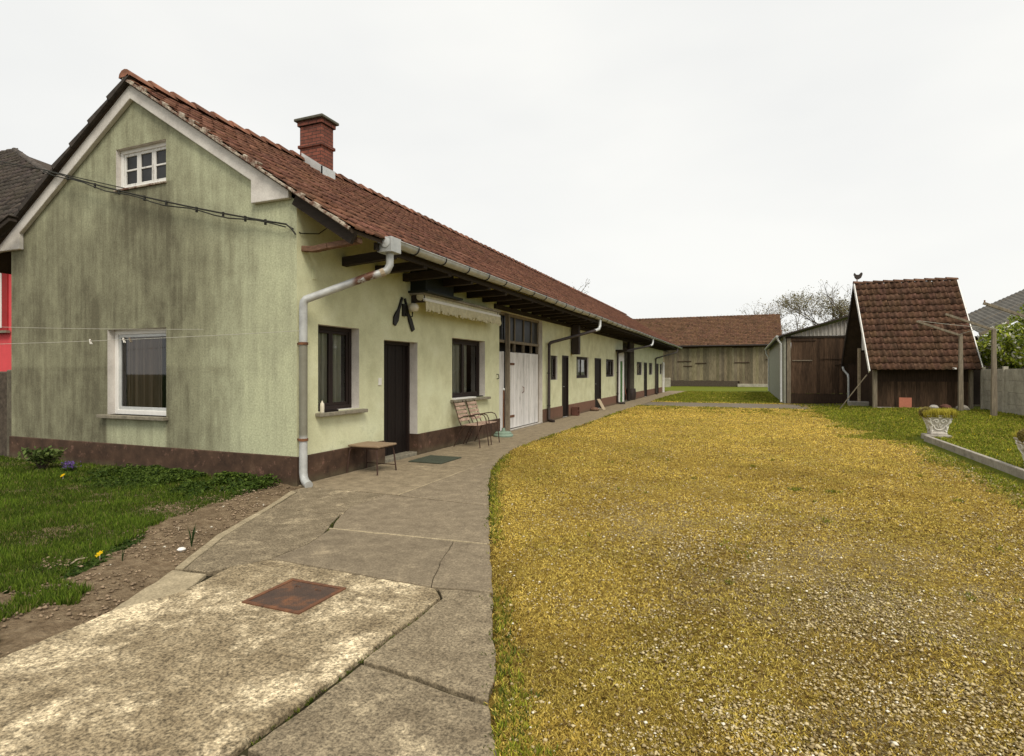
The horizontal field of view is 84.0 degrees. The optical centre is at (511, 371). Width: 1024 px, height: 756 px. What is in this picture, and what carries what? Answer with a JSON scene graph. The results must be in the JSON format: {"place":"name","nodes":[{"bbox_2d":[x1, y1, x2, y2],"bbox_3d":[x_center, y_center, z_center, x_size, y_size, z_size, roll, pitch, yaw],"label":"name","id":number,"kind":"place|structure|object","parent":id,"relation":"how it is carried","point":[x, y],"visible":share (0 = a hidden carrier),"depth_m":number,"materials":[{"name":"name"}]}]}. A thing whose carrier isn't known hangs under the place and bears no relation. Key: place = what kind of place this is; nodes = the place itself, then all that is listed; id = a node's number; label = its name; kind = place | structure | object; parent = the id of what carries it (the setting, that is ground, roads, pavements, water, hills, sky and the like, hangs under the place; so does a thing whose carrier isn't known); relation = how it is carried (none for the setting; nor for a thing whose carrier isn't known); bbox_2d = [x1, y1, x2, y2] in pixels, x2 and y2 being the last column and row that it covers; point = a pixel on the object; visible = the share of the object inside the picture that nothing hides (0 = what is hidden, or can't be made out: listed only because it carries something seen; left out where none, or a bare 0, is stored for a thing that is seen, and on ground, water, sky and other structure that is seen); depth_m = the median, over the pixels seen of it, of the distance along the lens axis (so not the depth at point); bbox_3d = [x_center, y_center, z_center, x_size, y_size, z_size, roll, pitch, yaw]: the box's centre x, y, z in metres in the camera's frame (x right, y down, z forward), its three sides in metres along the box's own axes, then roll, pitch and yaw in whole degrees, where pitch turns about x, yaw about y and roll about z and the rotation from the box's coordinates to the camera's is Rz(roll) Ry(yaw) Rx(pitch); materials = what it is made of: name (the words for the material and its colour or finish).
{"place":"outdoors","nodes":[
{"label":"outdoors","id":0,"kind":"place"},
{"bbox_2d":[0,456,302,657],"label":"flower bed soil","id":1,"kind":"structure","parent":0,"point":[22,632],"depth_m":4.52,"materials":[{"name":"brown soil"}]},
{"bbox_2d":[16,445,66,469],"bbox_3d":[-7.360,1.367,8.912,0.582,0.413,0.638,0,0,22],"label":"shrub","id":2,"kind":"object","parent":1,"relation":"on","point":[45,455],"visible":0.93,"depth_m":8.86,"materials":[{"name":"green plant"}]},
{"bbox_2d":[60,461,81,471],"bbox_3d":[-6.729,1.471,8.682,0.293,0.206,0.311,0,0,22],"label":"hyacinth","id":3,"kind":"object","parent":1,"relation":"on","point":[71,467],"visible":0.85,"depth_m":8.64,"materials":[{"name":"purple plant"}]},
{"bbox_2d":[90,550,111,561],"bbox_3d":[-3.362,1.505,4.631,0.177,0.090,0.207,0,0,42],"label":"dandelion","id":4,"kind":"object","parent":1,"relation":"on","point":[99,553],"visible":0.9,"depth_m":4.63,"materials":[{"name":"yellow plant"}]},
{"bbox_2d":[0,455,250,621],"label":"lawn grass","id":5,"kind":"structure","parent":1,"relation":"on","point":[14,552],"depth_m":5.85,"materials":[{"name":"green plant"}]},
{"bbox_2d":[1,463,281,593],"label":"ground cover","id":6,"kind":"object","parent":1,"relation":"on","point":[152,474],"visible":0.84,"depth_m":7.69,"materials":[{"name":"green plant"}]},
{"bbox_2d":[177,547,185,550],"bbox_3d":[-2.855,1.534,4.908,0.070,0.031,0.071,0,0,22],"label":"pebble","id":7,"kind":"object","parent":1,"relation":"on","point":[181,548],"visible":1,"depth_m":4.89,"materials":[{"name":"white stone"}]},
{"bbox_2d":[188,524,196,546],"bbox_3d":[-2.832,1.446,5.043,0.072,0.209,0.073,0,0,44],"label":"sprout","id":8,"kind":"object","parent":1,"relation":"on","point":[193,533],"visible":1,"depth_m":5.03,"materials":[{"name":"green plant"}]},
{"bbox_2d":[175,491,295,570],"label":"concrete slab","id":9,"kind":"structure","parent":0,"point":[190,559],"depth_m":5.36,"materials":[{"name":"grey concrete"}]},
{"bbox_2d":[183,508,338,575],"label":"concrete slab","id":10,"kind":"structure","parent":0,"point":[271,533],"depth_m":5.24,"materials":[{"name":"grey concrete"}]},
{"bbox_2d":[273,487,383,516],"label":"concrete slab","id":11,"kind":"structure","parent":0,"point":[325,501],"depth_m":6.83,"materials":[{"name":"grey concrete"}]},
{"bbox_2d":[114,409,626,755],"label":"joint filling","id":12,"kind":"object","parent":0,"point":[245,752],"visible":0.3,"depth_m":2.83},
{"bbox_2d":[110,570,205,611],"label":"concrete slab","id":13,"kind":"structure","parent":12,"relation":"on","point":[172,582],"depth_m":4.11,"materials":[{"name":"grey concrete"}]},
{"bbox_2d":[0,560,439,755],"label":"concrete slab","id":14,"kind":"structure","parent":12,"relation":"on","point":[214,665],"depth_m":2.99,"materials":[{"name":"grey concrete"}]},
{"bbox_2d":[242,578,345,614],"bbox_3d":[-1.493,1.550,3.918,0.490,0.040,0.464,0,0,22],"label":"manhole cover","id":15,"kind":"object","parent":14,"relation":"on","point":[296,596],"visible":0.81,"depth_m":3.89,"materials":[{"name":"metal"}]},
{"bbox_2d":[271,529,452,587],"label":"concrete slab","id":16,"kind":"structure","parent":12,"relation":"on","point":[408,560],"depth_m":4.79,"materials":[{"name":"grey concrete"}]},
{"bbox_2d":[248,665,496,755],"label":"concrete slab","id":17,"kind":"structure","parent":12,"relation":"on","point":[362,710],"depth_m":2.50,"materials":[{"name":"grey concrete"}]},
{"bbox_2d":[299,463,465,495],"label":"concrete slab","id":18,"kind":"structure","parent":12,"relation":"on","point":[390,479],"depth_m":8.15,"materials":[{"name":"grey concrete"}]},
{"bbox_2d":[346,441,396,475],"bbox_3d":[-2.170,1.335,8.799,0.582,0.433,0.512,0,0,22],"label":"table","id":19,"kind":"object","parent":18,"relation":"on","point":[372,445],"visible":1,"depth_m":8.70,"materials":[{"name":"brown wood"}]},
{"bbox_2d":[364,589,495,705],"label":"concrete slab","id":20,"kind":"structure","parent":12,"relation":"on","point":[444,643],"depth_m":3.17,"materials":[{"name":"grey concrete"}]},
{"bbox_2d":[398,464,480,495],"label":"concrete slab","id":21,"kind":"structure","parent":12,"relation":"on","point":[429,483],"depth_m":7.75,"materials":[{"name":"grey concrete"}]},
{"bbox_2d":[432,541,492,597],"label":"concrete slab","id":22,"kind":"structure","parent":12,"relation":"on","point":[465,566],"depth_m":4.45,"materials":[{"name":"grey concrete"}]},
{"bbox_2d":[329,528,486,543],"bbox_3d":[-1.016,1.576,5.368,1.663,0.060,0.028,0,0,18],"label":"joint","id":23,"kind":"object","parent":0,"point":[411,536],"depth_m":5.33,"materials":[{"name":"beige concrete"}]},
{"bbox_2d":[333,494,489,544],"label":"concrete slab","id":24,"kind":"structure","parent":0,"point":[399,515],"depth_m":5.99,"materials":[{"name":"grey concrete"}]},
{"bbox_2d":[399,459,498,505],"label":"concrete slab","id":25,"kind":"structure","parent":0,"point":[467,486],"depth_m":7.51,"materials":[{"name":"grey concrete"}]},
{"bbox_2d":[388,447,509,468],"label":"concrete slab","id":26,"kind":"structure","parent":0,"point":[472,457],"depth_m":10.36,"materials":[{"name":"grey concrete"}]},
{"bbox_2d":[408,455,461,463],"bbox_3d":[-1.340,1.541,9.956,0.640,0.018,0.750,0,0,22],"label":"door mat","id":27,"kind":"object","parent":26,"relation":"on","point":[434,459],"depth_m":9.89,"materials":[{"name":"rubber"}]},
{"bbox_2d":[451,435,540,449],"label":"concrete slab","id":28,"kind":"structure","parent":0,"point":[509,443],"depth_m":12.41,"materials":[{"name":"grey concrete"}]},
{"bbox_2d":[453,401,488,447],"bbox_3d":[-0.848,1.086,11.802,0.631,0.938,0.442,0,0,22],"label":"garden chair","id":29,"kind":"object","parent":28,"relation":"on","point":[461,418],"visible":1,"depth_m":11.77,"materials":[{"name":"beige wood"}]},
{"bbox_2d":[465,399,499,444],"bbox_3d":[-0.636,1.086,12.320,0.631,0.938,0.442,0,0,22],"label":"garden chair","id":30,"kind":"object","parent":28,"relation":"on","point":[475,406],"visible":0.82,"depth_m":12.37,"materials":[{"name":"beige wood"}]},
{"bbox_2d":[493,388,512,436],"bbox_3d":[-0.207,0.975,13.592,0.480,1.150,0.480,0,0,22],"label":"parasol base","id":31,"kind":"object","parent":28,"relation":"on","point":[503,433],"visible":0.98,"depth_m":13.49,"materials":[{"name":"green plastic"}]},
{"bbox_2d":[0,0,1023,335],"label":"sky","id":32,"kind":"structure","parent":0,"point":[672,158],"materials":[{"name":"white"}]},
{"bbox_2d":[510,424,574,436],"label":"concrete slab","id":33,"kind":"structure","parent":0,"point":[538,430],"depth_m":14.91,"materials":[{"name":"grey concrete"}]},
{"bbox_2d":[540,417,600,426],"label":"concrete slab","id":34,"kind":"structure","parent":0,"point":[572,421],"depth_m":17.61,"materials":[{"name":"grey concrete"}]},
{"bbox_2d":[568,411,617,417],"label":"concrete slab","id":35,"kind":"structure","parent":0,"point":[598,414],"depth_m":20.48,"materials":[{"name":"grey concrete"}]},
{"bbox_2d":[572,406,579,415],"bbox_3d":[2.234,1.395,19.974,0.220,0.310,0.260,0,0,22],"label":"brown crate","id":36,"kind":"object","parent":35,"relation":"on","point":[575,411],"visible":1,"depth_m":19.87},
{"bbox_2d":[599,405,633,410],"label":"concrete slab","id":37,"kind":"structure","parent":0,"point":[614,408],"depth_m":23.77,"materials":[{"name":"grey concrete"}]},
{"bbox_2d":[597,399,605,409],"bbox_3d":[3.625,1.340,23.078,0.160,0.436,0.364,0,0,-32],"label":"leaning board","id":38,"kind":"object","parent":37,"relation":"on","point":[601,404],"visible":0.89,"depth_m":23.06,"materials":[{"name":"beige wood"}]},
{"bbox_2d":[612,401,650,405],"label":"concrete slab","id":39,"kind":"structure","parent":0,"point":[631,403],"depth_m":27.50,"materials":[{"name":"beige concrete"}]},
{"bbox_2d":[631,397,661,400],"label":"concrete slab","id":40,"kind":"structure","parent":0,"point":[647,399],"depth_m":31.43,"materials":[{"name":"beige concrete"}]},
{"bbox_2d":[646,394,671,396],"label":"concrete slab","id":41,"kind":"structure","parent":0,"point":[658,395],"depth_m":36.61,"materials":[{"name":"beige concrete"}]},
{"bbox_2d":[665,378,670,386],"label":"concrete block","id":42,"kind":"structure","parent":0,"point":[667,382],"depth_m":56.65,"materials":[{"name":"beige concrete"}]},
{"bbox_2d":[634,314,781,386],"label":"barn","id":43,"kind":"structure","parent":0,"point":[722,351],"depth_m":59.00,"materials":[{"name":"brown wood"}]},
{"bbox_2d":[484,386,1023,755],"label":"yard ground","id":44,"kind":"structure","parent":0,"point":[792,406],"depth_m":4.41,"materials":[{"name":"yellow plant"}]},
{"bbox_2d":[251,471,543,748],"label":"crack weeds","id":45,"kind":"object","parent":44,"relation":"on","point":[348,672],"visible":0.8,"depth_m":2.92,"materials":[{"name":"green plant"}]},
{"bbox_2d":[658,391,683,393],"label":"concrete slab","id":46,"kind":"structure","parent":44,"relation":"on","point":[670,392],"depth_m":41.86,"materials":[{"name":"beige concrete"}]},
{"bbox_2d":[493,413,1023,755],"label":"pebbles","id":47,"kind":"object","parent":44,"relation":"on","point":[868,744],"visible":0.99,"depth_m":3.33,"materials":[{"name":"beige gravel"}]},
{"bbox_2d":[764,315,848,403],"bbox_3d":[18.325,-0.810,34.563,4.940,4.720,17.500,0,0,22],"label":"lean to shed","id":48,"kind":"object","parent":44,"relation":"on","point":[804,365],"visible":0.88,"depth_m":27.11,"materials":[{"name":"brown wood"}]},
{"bbox_2d":[791,337,848,393],"bbox_3d":[14.766,-0.260,26.901,2.797,2.660,0.058,0,0,22],"label":"plank door","id":49,"kind":"structure","parent":48,"relation":"in","point":[821,375],"depth_m":26.97,"materials":[{"name":"brown wood"}]},
{"bbox_2d":[840,374,866,408],"bbox_3d":[13.706,0.830,22.839,0.978,1.420,0.045,0,0,41],"label":"prop pole","id":50,"kind":"object","parent":44,"relation":"on","point":[853,391],"visible":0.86,"depth_m":22.81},
{"bbox_2d":[848,401,868,405],"bbox_3d":[14.988,1.420,24.583,0.750,0.260,0.500,0,0,22],"label":"stone block","id":51,"kind":"object","parent":44,"relation":"on","point":[860,403],"depth_m":24.39,"materials":[{"name":"concrete"}]},
{"bbox_2d":[899,398,911,407],"bbox_3d":[15.453,1.225,22.329,0.420,0.390,0.040,0,0,22],"label":"salmon panel","id":52,"kind":"object","parent":44,"relation":"on","point":[905,402],"visible":0.81,"depth_m":22.31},
{"bbox_2d":[841,277,982,408],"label":"tiled shed","id":53,"kind":"structure","parent":44,"relation":"on","point":[894,350],"depth_m":22.79,"materials":[{"name":"tile"}]},
{"bbox_2d":[854,272,862,280],"bbox_3d":[14.929,-4.018,24.532,0.360,0.496,0.060,0,0,22],"label":"rooster ornament","id":54,"kind":"object","parent":53,"relation":"on","point":[859,276],"visible":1,"depth_m":24.50,"materials":[{"name":"brown metal"}]},
{"bbox_2d":[916,319,963,410],"bbox_3d":[15.555,-0.190,20.688,1.417,3.480,0.150,0,0,22],"label":"clothes post","id":55,"kind":"object","parent":44,"relation":"on","point":[960,377],"visible":0.81,"depth_m":20.40,"materials":[{"name":"metal"}]},
{"bbox_2d":[940,404,951,408],"bbox_3d":[16.237,1.329,21.260,0.357,0.219,0.365,0,0,33],"label":"stone","id":56,"kind":"object","parent":44,"relation":"on","point":[947,406],"visible":0.66,"depth_m":21.16,"materials":[{"name":"brown stone"}]},
{"bbox_2d":[945,312,997,415],"bbox_3d":[14.757,-0.200,18.291,1.358,3.500,0.150,0,0,22],"label":"clothes post","id":57,"kind":"object","parent":44,"relation":"on","point":[993,405],"visible":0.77,"depth_m":18.02,"materials":[{"name":"metal"}]},
{"bbox_2d":[968,289,1023,404],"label":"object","id":58,"kind":"structure","parent":44,"relation":"on","point":[986,315],"depth_m":24.92,"materials":[{"name":"grey wood"}]},
{"bbox_2d":[980,366,1023,414],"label":"concrete fence","id":59,"kind":"object","parent":44,"relation":"on","point":[1011,381],"visible":0.7,"depth_m":19.45,"materials":[{"name":"grey concrete"}]},
{"bbox_2d":[983,300,1023,317],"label":"clothes post","id":60,"kind":"object","parent":44,"relation":"on","point":[1002,309],"visible":1,"depth_m":15.77,"materials":[{"name":"wood"}]},
{"bbox_2d":[1013,437,1023,460],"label":"stone urn","id":61,"kind":"object","parent":44,"relation":"on","point":[1020,445],"visible":0.93,"depth_m":8.39,"materials":[{"name":"stone"}]},
{"bbox_2d":[1011,428,1023,442],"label":"sedum","id":62,"kind":"object","parent":61,"relation":"in","point":[1019,434],"visible":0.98,"depth_m":8.26,"materials":[{"name":"yellow plant"}]},
{"bbox_2d":[781,318,811,332],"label":"bare tree","id":63,"kind":"object","parent":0,"point":[796,328],"visible":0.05,"depth_m":70.21,"materials":[{"name":"brown plant"}]},
{"label":"ground","id":64,"kind":"structure","parent":0,"visible":0},
{"bbox_2d":[0,370,10,455],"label":"boundary wall","id":65,"kind":"structure","parent":64,"relation":"on","point":[5,405],"depth_m":10.48,"materials":[{"name":"grey concrete"}]},
{"bbox_2d":[0,148,51,370],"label":"pink house","id":66,"kind":"structure","parent":64,"relation":"on","point":[18,184],"depth_m":19.47,"materials":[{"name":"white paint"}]},
{"bbox_2d":[0,273,9,332],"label":"window","id":67,"kind":"structure","parent":66,"relation":"in","point":[3,277],"depth_m":18.81,"materials":[{"name":"red paint"}]},
{"bbox_2d":[0,69,681,487],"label":"farmhouse","id":68,"kind":"object","parent":64,"relation":"on","point":[106,273],"visible":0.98,"depth_m":9.24,"materials":[{"name":"paint"}]},
{"bbox_2d":[14,327,202,329],"bbox_3d":[-7.330,-0.705,8.810,5.649,0.176,0.005,0,0,9],"label":"washing line","id":69,"kind":"object","parent":68,"relation":"attached to","point":[84,328],"visible":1,"depth_m":8.47,"materials":[{"name":"fabric"}]},
{"bbox_2d":[96,328,168,420],"bbox_3d":[-5.968,0.038,9.103,1.560,1.435,0.363,0,0,22],"label":"window","id":70,"kind":"structure","parent":68,"relation":"in","point":[144,356],"depth_m":9.23,"materials":[{"name":"white paint"}]},
{"bbox_2d":[121,142,165,188],"bbox_3d":[-5.826,-3.258,9.073,1.165,0.655,0.065,0,0,22],"label":"window","id":71,"kind":"structure","parent":68,"relation":"in","point":[146,164],"depth_m":9.09,"materials":[{"name":"white paint"}]},
{"bbox_2d":[11,331,290,343],"bbox_3d":[-6.498,-0.480,8.469,7.413,0.147,0.006,0,0,12],"label":"washing line","id":72,"kind":"object","parent":68,"relation":"attached to","point":[151,338],"visible":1,"depth_m":8.18,"materials":[{"name":"fabric"}]},
{"bbox_2d":[0,161,326,234],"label":"power cable","id":73,"kind":"object","parent":68,"relation":"attached to","point":[246,218],"visible":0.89,"depth_m":8.62,"materials":[{"name":"black rubber"}]},
{"bbox_2d":[312,269,317,279],"bbox_3d":[-2.807,-1.380,8.098,0.012,0.140,0.100,0,0,22],"label":"wall plate cover","id":74,"kind":"object","parent":68,"relation":"attached to","point":[315,274],"depth_m":8.10,"materials":[{"name":"green paint"}]},
{"bbox_2d":[320,401,323,412],"bbox_3d":[-2.739,0.508,8.200,0.064,0.170,0.061,0,0,22],"label":"bottle","id":75,"kind":"object","parent":68,"relation":"on","point":[321,407],"visible":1,"depth_m":8.17,"materials":[{"name":"white plastic"}]},
{"bbox_2d":[318,409,338,411],"bbox_3d":[-2.723,0.580,8.399,0.140,0.029,0.320,0,0,22],"label":"tray","id":76,"kind":"object","parent":68,"relation":"on","point":[329,410],"visible":0.79,"depth_m":8.41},
{"bbox_2d":[315,325,367,416],"bbox_3d":[-2.690,-0.015,8.655,0.393,1.330,1.100,0,0,22],"label":"window","id":77,"kind":"structure","parent":68,"relation":"in","point":[329,338],"depth_m":8.70,"materials":[{"name":"brown glass"}]},
{"bbox_2d":[384,341,409,455],"bbox_3d":[-2.173,0.505,10.232,0.129,2.090,1.070,0,0,22],"label":"door","id":78,"kind":"structure","parent":68,"relation":"in","point":[396,354],"depth_m":10.38,"materials":[{"name":"wood"}]},
{"bbox_2d":[393,297,418,331],"bbox_3d":[-1.842,-1.028,10.156,0.238,0.599,0.683,0,0,22],"label":"wall lamp","id":79,"kind":"object","parent":68,"relation":"attached to","point":[413,306],"visible":1,"depth_m":10.18,"materials":[{"name":"black metal"}]},
{"bbox_2d":[408,267,462,300],"bbox_3d":[-1.440,-1.700,10.899,0.420,0.540,1.380,0,0,22],"label":"wall box","id":80,"kind":"object","parent":68,"relation":"attached to","point":[434,287],"visible":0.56,"depth_m":10.51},
{"bbox_2d":[409,292,501,325],"bbox_3d":[-1.038,-1.255,11.939,0.375,0.380,3.510,0,0,22],"label":"awning","id":81,"kind":"object","parent":68,"relation":"attached to","point":[451,307],"visible":0.98,"depth_m":11.44,"materials":[{"name":"beige fabric"}]},
{"bbox_2d":[452,396,475,399],"bbox_3d":[-1.078,0.580,12.388,0.160,0.029,1.050,0,0,22],"label":"white board","id":82,"kind":"object","parent":68,"relation":"on","point":[457,398],"visible":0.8,"depth_m":12.32,"materials":[{"name":"paint"}]},
{"bbox_2d":[450,338,490,402],"bbox_3d":[-1.026,-0.030,12.718,0.393,1.360,1.840,0,0,22],"label":"window","id":83,"kind":"structure","parent":68,"relation":"in","point":[458,345],"depth_m":12.70,"materials":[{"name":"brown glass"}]},
{"bbox_2d":[499,312,538,430],"bbox_3d":[0.093,0.010,15.788,0.490,3.080,3.270,0,0,22],"label":"garage door","id":84,"kind":"structure","parent":68,"relation":"in","point":[518,369],"depth_m":15.78,"materials":[{"name":"white wood"}]},
{"bbox_2d":[551,356,555,379],"bbox_3d":[1.274,-0.120,18.308,0.065,0.780,0.690,0,0,22],"label":"window","id":85,"kind":"structure","parent":68,"relation":"in","point":[552,357],"depth_m":18.55,"materials":[{"name":"black glass"}]},
{"bbox_2d":[562,355,568,415],"bbox_3d":[1.782,0.505,19.413,0.129,2.090,0.740,0,0,22],"label":"door","id":86,"kind":"structure","parent":68,"relation":"in","point":[565,359],"depth_m":19.54,"materials":[{"name":"wood"}]},
{"bbox_2d":[576,357,586,377],"bbox_3d":[2.556,-0.150,21.549,0.148,0.800,1.720,0,0,22],"label":"window","id":87,"kind":"structure","parent":68,"relation":"in","point":[579,360],"depth_m":21.60,"materials":[{"name":"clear glass"}]},
{"bbox_2d":[595,358,600,407],"bbox_3d":[3.549,0.500,23.725,0.129,2.100,1.120,0,0,22],"label":"door","id":88,"kind":"structure","parent":68,"relation":"in","point":[597,360],"depth_m":23.79,"materials":[{"name":"wood"}]},
{"bbox_2d":[606,359,612,376],"bbox_3d":[4.391,-0.155,25.920,0.065,0.790,1.660,0,0,22],"label":"window","id":89,"kind":"structure","parent":68,"relation":"in","point":[607,360],"depth_m":26.20,"materials":[{"name":"black glass"}]},
{"bbox_2d":[615,350,633,401],"bbox_3d":[5.477,0.235,27.614,0.550,2.530,1.700,0,0,22],"label":"side door","id":90,"kind":"structure","parent":68,"relation":"in","point":[621,355],"depth_m":27.89,"materials":[{"name":"white paint"}]},
{"bbox_2d":[626,388,635,399],"bbox_3d":[6.514,1.240,31.134,0.580,0.620,0.580,0,0,22],"label":"barrel","id":91,"kind":"object","parent":68,"relation":"on","point":[632,393],"visible":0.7,"depth_m":30.89,"materials":[{"name":"brown metal"}]},
{"bbox_2d":[644,362,646,395],"bbox_3d":[8.192,0.500,35.061,0.129,2.100,1.140,0,0,22],"label":"door","id":92,"kind":"structure","parent":68,"relation":"in","point":[645,364],"depth_m":35.31,"materials":[{"name":"wood"}]},
{"bbox_2d":[656,364,658,392],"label":"door","id":93,"kind":"structure","parent":68,"relation":"in","point":[657,365],"depth_m":40.18,"materials":[{"name":"wood"}]},
{"bbox_2d":[743,309,791,331],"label":"bare tree","id":94,"kind":"object","parent":64,"relation":"on","point":[767,311],"visible":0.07,"depth_m":78.07,"materials":[{"name":"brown plant"}]},
{"bbox_2d":[719,287,846,335],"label":"bare tree","id":95,"kind":"object","parent":64,"relation":"on","point":[797,323],"visible":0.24,"depth_m":65.75,"materials":[{"name":"brown plant"}]},
{"bbox_2d":[773,285,850,335],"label":"bare tree","id":96,"kind":"object","parent":64,"relation":"on","point":[830,308],"visible":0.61,"depth_m":61.48,"materials":[{"name":"brown plant"}]},
{"bbox_2d":[808,280,850,315],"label":"bare tree","id":97,"kind":"object","parent":64,"relation":"on","point":[831,301],"visible":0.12,"depth_m":53.72,"materials":[{"name":"brown plant"}]},
{"bbox_2d":[921,433,1023,479],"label":"garden kerb","id":98,"kind":"structure","parent":64,"relation":"on","point":[1016,471],"depth_m":9.64,"materials":[{"name":"concrete"}]},
{"bbox_2d":[922,415,952,434],"bbox_3d":[9.380,1.165,12.540,0.489,0.430,0.489,0,0,22],"label":"stone urn","id":99,"kind":"object","parent":98,"relation":"on","point":[938,426],"visible":0.94,"depth_m":12.39,"materials":[{"name":"stone"}]},
{"bbox_2d":[917,406,958,417],"bbox_3d":[9.371,0.900,12.540,0.709,0.257,0.619,0,0,22],"label":"sedum","id":100,"kind":"object","parent":99,"relation":"in","point":[925,411],"visible":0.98,"depth_m":12.36,"materials":[{"name":"yellow plant"}]},
{"bbox_2d":[976,310,1023,368],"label":"blossom tree","id":101,"kind":"object","parent":64,"relation":"on","point":[1010,350],"visible":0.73,"depth_m":20.46,"materials":[{"name":"green plant"}]},
{"bbox_2d":[1002,304,1023,335],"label":"blossom tree","id":102,"kind":"object","parent":64,"relation":"on","point":[1010,325],"visible":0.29,"depth_m":21.59,"materials":[{"name":"green plant"}]}
]}

